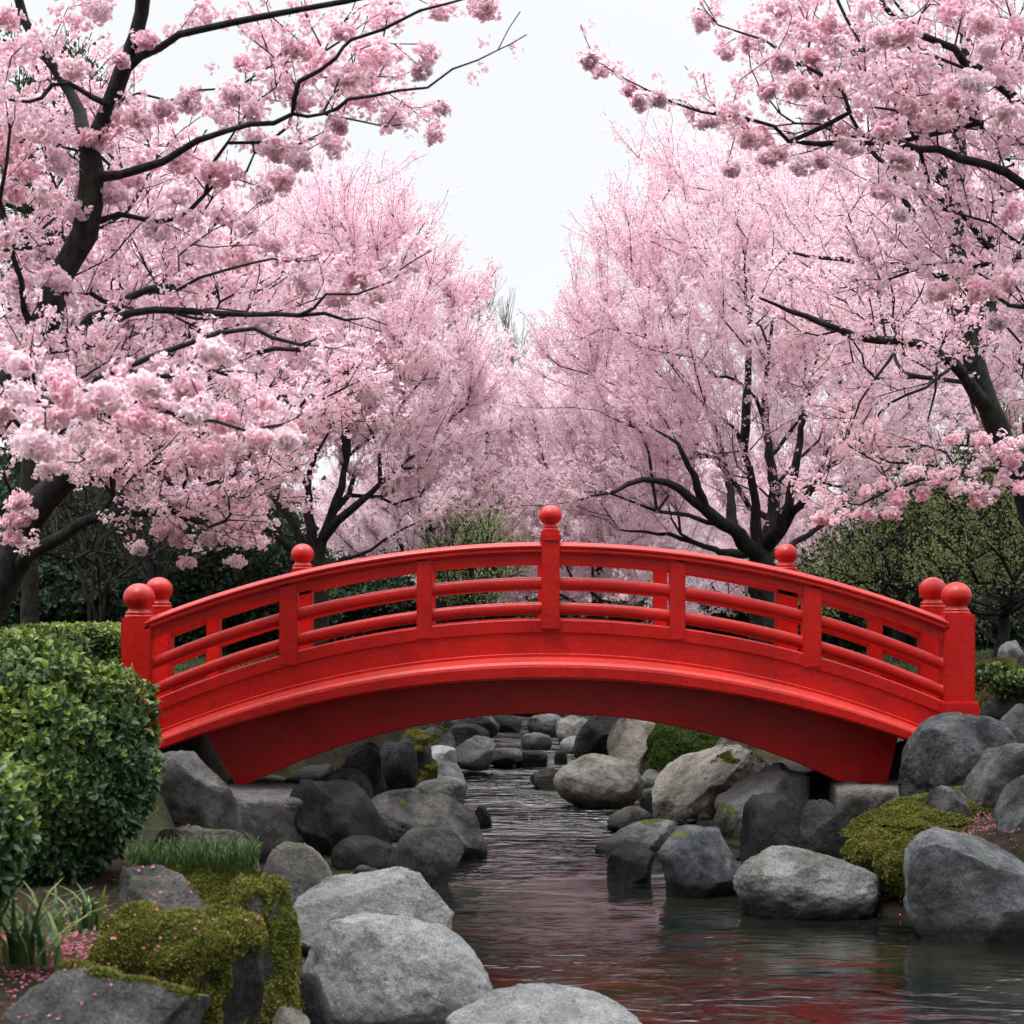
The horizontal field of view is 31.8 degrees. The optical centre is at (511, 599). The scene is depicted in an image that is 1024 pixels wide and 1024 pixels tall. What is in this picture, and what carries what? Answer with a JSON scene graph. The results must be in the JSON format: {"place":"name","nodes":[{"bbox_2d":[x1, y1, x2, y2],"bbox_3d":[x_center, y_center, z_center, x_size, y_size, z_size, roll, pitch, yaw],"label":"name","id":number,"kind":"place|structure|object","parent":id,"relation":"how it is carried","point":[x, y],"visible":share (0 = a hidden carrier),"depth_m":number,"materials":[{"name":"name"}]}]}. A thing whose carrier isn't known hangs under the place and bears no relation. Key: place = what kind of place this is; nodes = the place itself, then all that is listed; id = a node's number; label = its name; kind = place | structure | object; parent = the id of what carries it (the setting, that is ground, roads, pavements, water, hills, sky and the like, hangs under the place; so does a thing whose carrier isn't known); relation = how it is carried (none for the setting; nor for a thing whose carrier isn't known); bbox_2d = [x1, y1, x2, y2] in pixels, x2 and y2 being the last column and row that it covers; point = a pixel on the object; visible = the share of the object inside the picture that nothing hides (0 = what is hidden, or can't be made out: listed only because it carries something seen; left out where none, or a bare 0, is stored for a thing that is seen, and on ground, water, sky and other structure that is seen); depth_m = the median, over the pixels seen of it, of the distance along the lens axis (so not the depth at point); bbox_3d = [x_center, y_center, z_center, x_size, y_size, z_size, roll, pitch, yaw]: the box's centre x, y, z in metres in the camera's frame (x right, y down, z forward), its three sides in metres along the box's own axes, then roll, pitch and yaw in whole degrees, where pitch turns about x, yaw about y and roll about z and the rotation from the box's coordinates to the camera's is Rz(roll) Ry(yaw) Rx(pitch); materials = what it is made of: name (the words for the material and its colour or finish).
{"place":"outdoors","nodes":[
{"label":"outdoors","id":0,"kind":"place"},
{"bbox_2d":[0,650,1023,1023],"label":"ground","id":1,"kind":"structure","parent":0,"point":[160,818],"depth_m":11.60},
{"bbox_2d":[0,749,41,914],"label":"leafy shrub","id":2,"kind":"object","parent":1,"relation":"on","point":[19,826],"visible":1,"depth_m":6.67,"materials":[{"name":"green plant"}]},
{"bbox_2d":[0,622,92,660],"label":"clipped shrub","id":3,"kind":"object","parent":1,"relation":"on","point":[27,635],"visible":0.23,"depth_m":13.15,"materials":[{"name":"green plant"}]},
{"bbox_2d":[0,877,112,969],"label":"iris clump","id":4,"kind":"object","parent":1,"relation":"on","point":[20,950],"visible":0.97,"depth_m":6.87,"materials":[{"name":"green plant"}]},
{"bbox_2d":[0,562,129,628],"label":"dark shrub","id":5,"kind":"object","parent":1,"relation":"on","point":[61,598],"visible":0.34,"depth_m":25.82,"materials":[{"name":"green plant"}]},
{"bbox_2d":[11,620,120,691],"bbox_3d":[-4.336,0.591,18.444,1.663,0.771,1.167,0,0,0],"label":"clipped hedge","id":6,"kind":"object","parent":1,"relation":"on","point":[105,640],"visible":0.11,"depth_m":17.96,"materials":[{"name":"green plant"}]},
{"bbox_2d":[0,3,141,624],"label":"cherry tree","id":7,"kind":"object","parent":1,"relation":"on","point":[29,612],"visible":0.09,"depth_m":23.90,"materials":[{"name":"pink plant"}]},
{"bbox_2d":[28,882,120,933],"bbox_3d":[-1.844,1.272,7.478,0.437,0.205,0.343,0,0,36],"label":"iris clump","id":8,"kind":"object","parent":1,"relation":"on","point":[90,920],"visible":0.84,"depth_m":7.50,"materials":[{"name":"green plant"}]},
{"bbox_2d":[0,632,166,887],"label":"clipped shrub","id":9,"kind":"object","parent":1,"relation":"on","point":[78,734],"visible":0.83,"depth_m":8.86,"materials":[{"name":"green plant"}]},
{"bbox_2d":[8,475,196,622],"bbox_3d":[-5.274,-0.470,23.029,2.415,2.906,2.878,0,0,0],"label":"bare shrub","id":10,"kind":"object","parent":1,"relation":"on","point":[86,556],"visible":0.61,"depth_m":22.98,"materials":[{"name":"brown plant"}]},
{"bbox_2d":[4,958,209,1023],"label":"boulder","id":11,"kind":"object","parent":1,"relation":"on","point":[129,999],"visible":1,"depth_m":6.18,"materials":[{"name":"grey stone"}]},
{"bbox_2d":[0,457,220,589],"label":"green tree","id":12,"kind":"object","parent":1,"relation":"on","point":[52,558],"visible":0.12,"depth_m":29.73,"materials":[{"name":"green plant"}]},
{"bbox_2d":[58,478,218,591],"bbox_3d":[-4.914,-0.475,24.527,2.483,2.807,2.792,0,0,0],"label":"bare shrub","id":13,"kind":"object","parent":1,"relation":"on","point":[156,568],"visible":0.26,"depth_m":24.48,"materials":[{"name":"brown plant"}]},
{"bbox_2d":[119,864,205,910],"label":"boulder","id":14,"kind":"object","parent":1,"relation":"on","point":[171,885],"visible":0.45,"depth_m":7.93,"materials":[{"name":"grey stone"}]},
{"bbox_2d":[0,879,332,1023],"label":"fallen petals","id":15,"kind":"object","parent":1,"relation":"on","point":[81,952],"visible":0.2,"depth_m":7.16,"materials":[{"name":"plant"}]},
{"bbox_2d":[85,899,269,1023],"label":"boulder","id":16,"kind":"object","parent":1,"relation":"on","point":[218,959],"visible":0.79,"depth_m":6.96,"materials":[{"name":"plant"}]},
{"bbox_2d":[155,750,241,832],"bbox_3d":[-2.566,1.639,14.376,0.769,0.906,0.617,0,0,0],"label":"boulder","id":17,"kind":"object","parent":1,"relation":"on","point":[195,790],"visible":0.55,"depth_m":14.13,"materials":[{"name":"grey stone"}]},
{"bbox_2d":[0,187,411,626],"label":"cherry tree","id":18,"kind":"object","parent":1,"relation":"on","point":[22,546],"visible":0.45,"depth_m":12.99,"materials":[{"name":"pink plant"}]},
{"bbox_2d":[152,825,260,870],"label":"boulder","id":19,"kind":"object","parent":1,"relation":"on","point":[181,832],"visible":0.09,"depth_m":9.34,"materials":[{"name":"grey stone"}]},
{"bbox_2d":[0,130,424,580],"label":"cherry tree","id":20,"kind":"object","parent":1,"relation":"on","point":[236,194],"visible":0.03,"depth_m":26.34,"materials":[{"name":"pink plant"}]},
{"bbox_2d":[163,859,262,906],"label":"boulder","id":21,"kind":"object","parent":1,"relation":"on","point":[213,887],"visible":0.08,"depth_m":8.63,"materials":[{"name":"plant"}]},
{"bbox_2d":[121,828,263,876],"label":"grass","id":22,"kind":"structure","parent":21,"relation":"on","point":[247,855],"depth_m":8.67,"materials":[{"name":"plant"}]},
{"bbox_2d":[103,489,339,650],"bbox_3d":[-4.788,-0.546,28.841,3.792,3.144,4.257,0,0,-27],"label":"green tree","id":23,"kind":"object","parent":1,"relation":"on","point":[188,584],"visible":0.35,"depth_m":27.99,"materials":[{"name":"green plant"}]},
{"bbox_2d":[121,577,354,653],"bbox_3d":[-4.987,0.505,30.330,4.715,1.927,2.161,0,0,0],"label":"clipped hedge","id":24,"kind":"object","parent":1,"relation":"on","point":[244,644],"visible":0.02,"depth_m":29.64,"materials":[{"name":"green plant"}]},
{"bbox_2d":[0,0,526,480],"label":"cherry tree","id":25,"kind":"object","parent":1,"relation":"on","point":[130,388],"visible":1,"depth_m":9.80,"materials":[{"name":"pink plant"}]},
{"bbox_2d":[221,872,305,1023],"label":"boulder","id":26,"kind":"object","parent":1,"relation":"on","point":[266,897],"visible":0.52,"depth_m":7.74,"materials":[{"name":"plant"}]},
{"bbox_2d":[272,1006,309,1023],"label":"boulder","id":27,"kind":"object","parent":26,"relation":"on","point":[287,1015],"visible":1,"depth_m":7.63,"materials":[{"name":"grey stone"}]},
{"bbox_2d":[227,775,305,862],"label":"stone block","id":28,"kind":"structure","parent":1,"relation":"on","point":[268,814],"depth_m":14.54,"materials":[{"name":"stone"}]},
{"bbox_2d":[121,505,979,784],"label":"arched bridge","id":29,"kind":"structure","parent":28,"relation":"on","point":[301,697],"depth_m":15.35,"materials":[{"name":"red paint"}]},
{"bbox_2d":[262,841,332,905],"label":"boulder","id":30,"kind":"object","parent":1,"relation":"on","point":[301,868],"visible":0.31,"depth_m":11.00,"materials":[{"name":"grey stone"}]},
{"bbox_2d":[285,764,332,783],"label":"stone block","id":31,"kind":"structure","parent":1,"relation":"on","point":[315,772],"depth_m":16.32,"materials":[{"name":"stone"}]},
{"bbox_2d":[298,972,330,1023],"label":"boulder","id":32,"kind":"object","parent":1,"relation":"on","point":[313,996],"visible":0.54,"depth_m":7.97,"materials":[{"name":"grey stone"}]},
{"bbox_2d":[124,147,518,645],"bbox_3d":[-2.402,-2.134,21.501,4.982,6.776,4.721,0,0,0],"label":"cherry tree","id":33,"kind":"object","parent":1,"relation":"on","point":[411,344],"visible":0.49,"depth_m":20.87,"materials":[{"name":"pink plant"}]},
{"bbox_2d":[234,523,415,597],"bbox_3d":[-4.354,-0.325,37.975,4.819,2.810,4.994,0,0,0],"label":"hedge","id":34,"kind":"object","parent":1,"relation":"on","point":[391,583],"visible":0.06,"depth_m":36.91,"materials":[{"name":"green plant"}]},
{"bbox_2d":[290,779,391,855],"bbox_3d":[-1.346,1.893,14.467,0.952,0.879,0.627,0,0,0],"label":"boulder","id":35,"kind":"object","parent":1,"relation":"on","point":[330,815],"visible":0.52,"depth_m":14.34,"materials":[{"name":"stone"}]},
{"bbox_2d":[321,767,372,798],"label":"boulder","id":36,"kind":"object","parent":1,"relation":"on","point":[361,779],"visible":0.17,"depth_m":15.65,"materials":[{"name":"grey stone"}]},
{"bbox_2d":[331,835,393,869],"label":"boulder","id":37,"kind":"object","parent":1,"relation":"on","point":[352,852],"visible":0.38,"depth_m":13.68,"materials":[{"name":"stone"}]},
{"bbox_2d":[342,741,386,795],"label":"boulder","id":38,"kind":"object","parent":1,"relation":"on","point":[364,758],"visible":0.29,"depth_m":16.41,"materials":[{"name":"grey stone"}]},
{"bbox_2d":[294,866,453,955],"bbox_3d":[-0.806,1.918,10.396,0.950,0.753,0.652,0,0,0],"label":"boulder","id":39,"kind":"object","parent":1,"relation":"on","point":[318,907],"visible":0.36,"depth_m":10.26,"materials":[{"name":"stone"}]},
{"bbox_2d":[302,912,492,1023],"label":"boulder","id":40,"kind":"object","parent":1,"relation":"on","point":[436,982],"visible":0.9,"depth_m":8.86,"materials":[{"name":"stone"}]},
{"bbox_2d":[380,737,417,790],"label":"boulder","id":41,"kind":"object","parent":1,"relation":"on","point":[399,761],"visible":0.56,"depth_m":17.16,"materials":[{"name":"stone"}]},
{"bbox_2d":[282,306,549,623],"bbox_3d":[-1.647,-2.218,33.815,4.969,6.855,5.424,0,0,8],"label":"cherry tree","id":42,"kind":"object","parent":1,"relation":"on","point":[369,520],"visible":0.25,"depth_m":33.12,"materials":[{"name":"pink plant"}]},
{"bbox_2d":[401,728,438,787],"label":"boulder","id":43,"kind":"object","parent":1,"relation":"on","point":[428,765],"visible":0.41,"depth_m":17.57,"materials":[{"name":"plant"}]},
{"bbox_2d":[326,586,516,639],"bbox_3d":[-2.475,0.419,36.434,5.834,1.404,2.011,0,0,0],"label":"clipped hedge","id":44,"kind":"object","parent":1,"relation":"on","point":[383,610],"visible":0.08,"depth_m":35.69,"materials":[{"name":"green plant"}]},
{"bbox_2d":[387,827,463,885],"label":"boulder","id":45,"kind":"object","parent":1,"relation":"on","point":[433,856],"visible":0.7,"depth_m":13.48,"materials":[{"name":"grey stone"}]},
{"bbox_2d":[371,788,487,859],"bbox_3d":[-0.757,1.929,14.995,0.997,0.702,0.808,0,0,-22],"label":"boulder","id":46,"kind":"object","parent":1,"relation":"on","point":[401,812],"visible":0.45,"depth_m":14.85,"materials":[{"name":"grey stone"}]},
{"bbox_2d":[415,776,465,804],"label":"boulder","id":47,"kind":"object","parent":1,"relation":"on","point":[453,787],"visible":0.34,"depth_m":16.99,"materials":[{"name":"grey stone"}]},
{"bbox_2d":[401,487,535,620],"bbox_3d":[-0.701,0.156,29.049,2.688,4.197,3.133,0,0,23],"label":"green tree","id":48,"kind":"object","parent":1,"relation":"on","point":[468,531],"visible":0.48,"depth_m":28.57,"materials":[{"name":"green plant"}]},
{"bbox_2d":[449,723,489,746],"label":"boulder","id":49,"kind":"object","parent":1,"relation":"on","point":[462,732],"visible":0.36,"depth_m":22.98,"materials":[{"name":"stone"}]},
{"bbox_2d":[441,716,499,737],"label":"boulder","id":50,"kind":"object","parent":1,"relation":"on","point":[490,725],"visible":0.2,"depth_m":26.91,"materials":[{"name":"grey stone"}]},
{"bbox_2d":[470,269,538,594],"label":"bare tree","id":51,"kind":"object","parent":1,"relation":"on","point":[504,321],"visible":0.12,"depth_m":43.79,"materials":[{"name":"grey plant"}]},
{"bbox_2d":[0,446,1023,608],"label":"distant wood","id":52,"kind":"object","parent":1,"relation":"on","point":[300,522],"visible":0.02,"depth_m":65.49,"materials":[{"name":"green plant"}]},
{"bbox_2d":[445,983,641,1023],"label":"boulder","id":53,"kind":"object","parent":1,"relation":"on","point":[517,1004],"visible":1,"depth_m":8.46,"materials":[{"name":"stone"}]},
{"bbox_2d":[354,809,740,873],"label":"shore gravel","id":54,"kind":"structure","parent":1,"relation":"on","point":[689,817],"depth_m":16.34,"materials":[{"name":"grey stone"}]},
{"bbox_2d":[384,358,716,601],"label":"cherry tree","id":55,"kind":"object","parent":1,"relation":"on","point":[620,596],"visible":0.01,"depth_m":45.53,"materials":[{"name":"pink plant"}]},
{"bbox_2d":[472,290,759,715],"bbox_3d":[1.943,-1.738,33.166,5.565,8.232,5.515,0,0,0],"label":"cherry tree","id":56,"kind":"object","parent":1,"relation":"on","point":[583,532],"visible":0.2,"depth_m":32.14,"materials":[{"name":"pink plant"}]},
{"bbox_2d":[607,718,654,775],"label":"boulder","id":57,"kind":"object","parent":1,"relation":"on","point":[627,739],"visible":0.34,"depth_m":20.03,"materials":[{"name":"grey stone"}]},
{"bbox_2d":[607,806,655,830],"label":"boulder","id":58,"kind":"object","parent":1,"relation":"on","point":[621,818],"visible":0.45,"depth_m":16.52,"materials":[{"name":"grey stone"}]},
{"bbox_2d":[516,599,749,638],"bbox_3d":[2.710,0.524,40.392,8.816,1.121,2.102,0,0,0],"label":"clipped hedge","id":59,"kind":"object","parent":1,"relation":"on","point":[737,617],"visible":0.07,"depth_m":39.62,"materials":[{"name":"green plant"}]},
{"bbox_2d":[594,818,677,856],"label":"boulder","id":60,"kind":"object","parent":1,"relation":"on","point":[653,835],"visible":0.55,"depth_m":14.99,"materials":[{"name":"grey stone"}]},
{"bbox_2d":[657,824,740,897],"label":"boulder","id":61,"kind":"object","parent":1,"relation":"on","point":[697,861],"visible":0.78,"depth_m":12.91,"materials":[{"name":"grey stone"}]},
{"bbox_2d":[651,742,766,819],"bbox_3d":[1.929,1.821,17.033,1.202,0.928,0.924,0,0,0],"label":"boulder","id":62,"kind":"object","parent":1,"relation":"on","point":[696,783],"visible":0.62,"depth_m":16.88,"materials":[{"name":"grey stone"}]},
{"bbox_2d":[713,801,737,835],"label":"boulder","id":63,"kind":"object","parent":1,"relation":"on","point":[725,819],"visible":0.91,"depth_m":14.98,"materials":[{"name":"stone"}]},
{"bbox_2d":[494,105,987,644],"bbox_3d":[2.857,-2.465,22.554,6.161,7.571,5.166,0,0,0],"label":"cherry tree","id":64,"kind":"object","parent":1,"relation":"on","point":[674,293],"visible":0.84,"depth_m":21.80,"materials":[{"name":"pink plant"}]},
{"bbox_2d":[604,372,907,621],"bbox_3d":[5.087,-1.895,38.123,7.409,5.936,5.949,0,0,0],"label":"cherry tree","id":65,"kind":"object","parent":1,"relation":"on","point":[795,529],"visible":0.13,"depth_m":37.11,"materials":[{"name":"pink plant"}]},
{"bbox_2d":[739,793,799,862],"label":"boulder","id":66,"kind":"object","parent":1,"relation":"on","point":[770,819],"visible":0.52,"depth_m":13.89,"materials":[{"name":"stone"}]},
{"bbox_2d":[570,0,1023,330],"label":"cherry tree","id":67,"kind":"object","parent":1,"relation":"on","point":[934,105],"visible":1,"depth_m":10.31,"materials":[{"name":"pink plant"}]},
{"bbox_2d":[764,759,833,800],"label":"stone block","id":68,"kind":"structure","parent":1,"relation":"on","point":[819,785],"depth_m":15.92,"materials":[{"name":"stone"}]},
{"bbox_2d":[733,845,878,919],"bbox_3d":[2.003,1.964,12.326,0.995,0.574,0.782,0,0,0],"label":"boulder","id":69,"kind":"object","parent":1,"relation":"on","point":[767,884],"visible":0.93,"depth_m":12.02,"materials":[{"name":"grey stone"}]},
{"bbox_2d":[798,799,846,858],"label":"boulder","id":70,"kind":"object","parent":1,"relation":"on","point":[821,824],"visible":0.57,"depth_m":13.57,"materials":[{"name":"stone"}]},
{"bbox_2d":[635,94,1023,647],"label":"cherry tree","id":71,"kind":"object","parent":1,"relation":"on","point":[1009,342],"visible":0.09,"depth_m":26.40,"materials":[{"name":"pink plant"}]},
{"bbox_2d":[828,780,899,825],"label":"stone block","id":72,"kind":"structure","parent":1,"relation":"on","point":[848,801],"depth_m":15.09,"materials":[{"name":"stone"}]},
{"bbox_2d":[749,0,1023,526],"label":"cherry tree","id":73,"kind":"object","parent":1,"relation":"on","point":[997,438],"visible":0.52,"depth_m":16.41,"materials":[{"name":"pink plant"}]},
{"bbox_2d":[776,448,1023,615],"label":"green tree","id":74,"kind":"object","parent":1,"relation":"on","point":[854,548],"visible":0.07,"depth_m":33.47,"materials":[{"name":"green plant"}]},
{"bbox_2d":[794,405,1023,660],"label":"green tree","id":75,"kind":"object","parent":1,"relation":"on","point":[871,572],"visible":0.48,"depth_m":26.50,"materials":[{"name":"green plant"}]},
{"bbox_2d":[798,589,1023,654],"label":"clipped hedge","id":76,"kind":"object","parent":1,"relation":"on","point":[1016,634],"visible":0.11,"depth_m":29.70,"materials":[{"name":"green plant"}]},
{"bbox_2d":[838,786,993,897],"bbox_3d":[2.936,1.718,13.020,0.936,0.627,1.994,0,0,37],"label":"moss mound","id":77,"kind":"object","parent":1,"relation":"on","point":[881,838],"visible":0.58,"depth_m":12.66,"materials":[{"name":"green plant"}]},
{"bbox_2d":[926,785,969,816],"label":"boulder","id":78,"kind":"object","parent":77,"relation":"on","point":[945,798],"visible":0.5,"depth_m":13.01,"materials":[{"name":"grey stone"}]},
{"bbox_2d":[874,408,1023,657],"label":"green tree","id":79,"kind":"object","parent":1,"relation":"on","point":[1000,618],"visible":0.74,"depth_m":24.17,"materials":[{"name":"green plant"}]},
{"bbox_2d":[898,712,1018,796],"bbox_3d":[3.569,1.302,14.306,0.959,0.818,0.756,0,0,0],"label":"boulder","id":80,"kind":"object","parent":1,"relation":"on","point":[935,753],"visible":0.53,"depth_m":14.12,"materials":[{"name":"grey stone"}]},
{"bbox_2d":[903,826,1023,943],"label":"boulder","id":81,"kind":"object","parent":1,"relation":"on","point":[955,892],"visible":0.94,"depth_m":11.20,"materials":[{"name":"grey stone"}]},
{"bbox_2d":[960,743,1023,810],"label":"boulder","id":82,"kind":"object","parent":1,"relation":"on","point":[999,774],"visible":0.66,"depth_m":13.26,"materials":[{"name":"grey stone"}]},
{"bbox_2d":[975,661,1023,703],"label":"shrub","id":83,"kind":"object","parent":1,"relation":"on","point":[1007,680],"visible":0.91,"depth_m":16.43,"materials":[{"name":"green plant"}]},
{"bbox_2d":[975,683,1023,719],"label":"boulder","id":84,"kind":"object","parent":1,"relation":"on","point":[987,699],"visible":0.44,"depth_m":16.45,"materials":[{"name":"stone"}]},
{"bbox_2d":[993,775,1023,832],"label":"boulder","id":85,"kind":"object","parent":1,"relation":"on","point":[1008,814],"visible":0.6,"depth_m":12.43,"materials":[{"name":"grey stone"}]},
{"bbox_2d":[1000,704,1023,742],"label":"boulder","id":86,"kind":"object","parent":1,"relation":"on","point":[1013,718],"visible":0.39,"depth_m":15.59,"materials":[{"name":"grey stone"}]},
{"bbox_2d":[0,0,1023,516],"label":"sky","id":87,"kind":"structure","parent":0,"point":[526,142],"materials":[{"name":"white"}]},
{"bbox_2d":[175,638,1023,767],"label":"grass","id":88,"kind":"structure","parent":0,"point":[273,655],"depth_m":25.59,"materials":[{"name":"plant"}]},
{"bbox_2d":[642,723,719,772],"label":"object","id":89,"kind":"object","parent":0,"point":[666,744],"visible":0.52,"depth_m":19.54,"materials":[{"name":"plant"}]},
{"bbox_2d":[430,715,1023,1023],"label":"stream water","id":90,"kind":"structure","parent":0,"point":[553,907],"depth_m":11.06,"materials":[{"name":"grey liquid"}]},
{"bbox_2d":[456,735,495,770],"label":"boulder","id":91,"kind":"object","parent":90,"relation":"on","point":[475,753],"visible":0.88,"depth_m":21.99,"materials":[{"name":"grey stone"}]},
{"bbox_2d":[490,747,522,767],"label":"boulder","id":92,"kind":"object","parent":90,"relation":"in","point":[504,757],"visible":0.81,"depth_m":22.77,"materials":[{"name":"grey stone"}]},
{"bbox_2d":[516,750,547,767],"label":"boulder","id":93,"kind":"object","parent":90,"relation":"in","point":[535,758],"visible":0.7,"depth_m":22.87,"materials":[{"name":"stone"}]},
{"bbox_2d":[521,732,551,750],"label":"boulder","id":94,"kind":"object","parent":90,"relation":"in","point":[536,741],"visible":0.84,"depth_m":25.49,"materials":[{"name":"grey stone"}]},
{"bbox_2d":[527,713,561,736],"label":"boulder","id":95,"kind":"object","parent":90,"relation":"in","point":[543,723],"visible":0.64,"depth_m":27.95,"materials":[{"name":"grey stone"}]},
{"bbox_2d":[556,715,586,742],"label":"boulder","id":96,"kind":"object","parent":90,"relation":"in","point":[569,726],"visible":0.46,"depth_m":26.50,"materials":[{"name":"grey stone"}]},
{"bbox_2d":[573,715,619,758],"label":"boulder","id":97,"kind":"object","parent":90,"relation":"on","point":[593,734],"visible":0.62,"depth_m":23.97,"materials":[{"name":"stone"}]},
{"bbox_2d":[553,753,643,808],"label":"boulder","id":98,"kind":"object","parent":90,"relation":"in","point":[595,781],"visible":0.93,"depth_m":18.35,"materials":[{"name":"grey stone"}]},
{"bbox_2d":[606,844,654,882],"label":"boulder","id":99,"kind":"object","parent":90,"relation":"in","point":[629,863],"visible":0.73,"depth_m":13.57,"materials":[{"name":"stone"}]},
{"bbox_2d":[714,762,809,837],"bbox_3d":[2.131,1.797,15.783,0.677,0.736,0.766,0,0,44],"label":"boulder","id":100,"kind":"object","parent":90,"relation":"on","point":[782,778],"visible":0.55,"depth_m":15.65,"materials":[{"name":"stone"}]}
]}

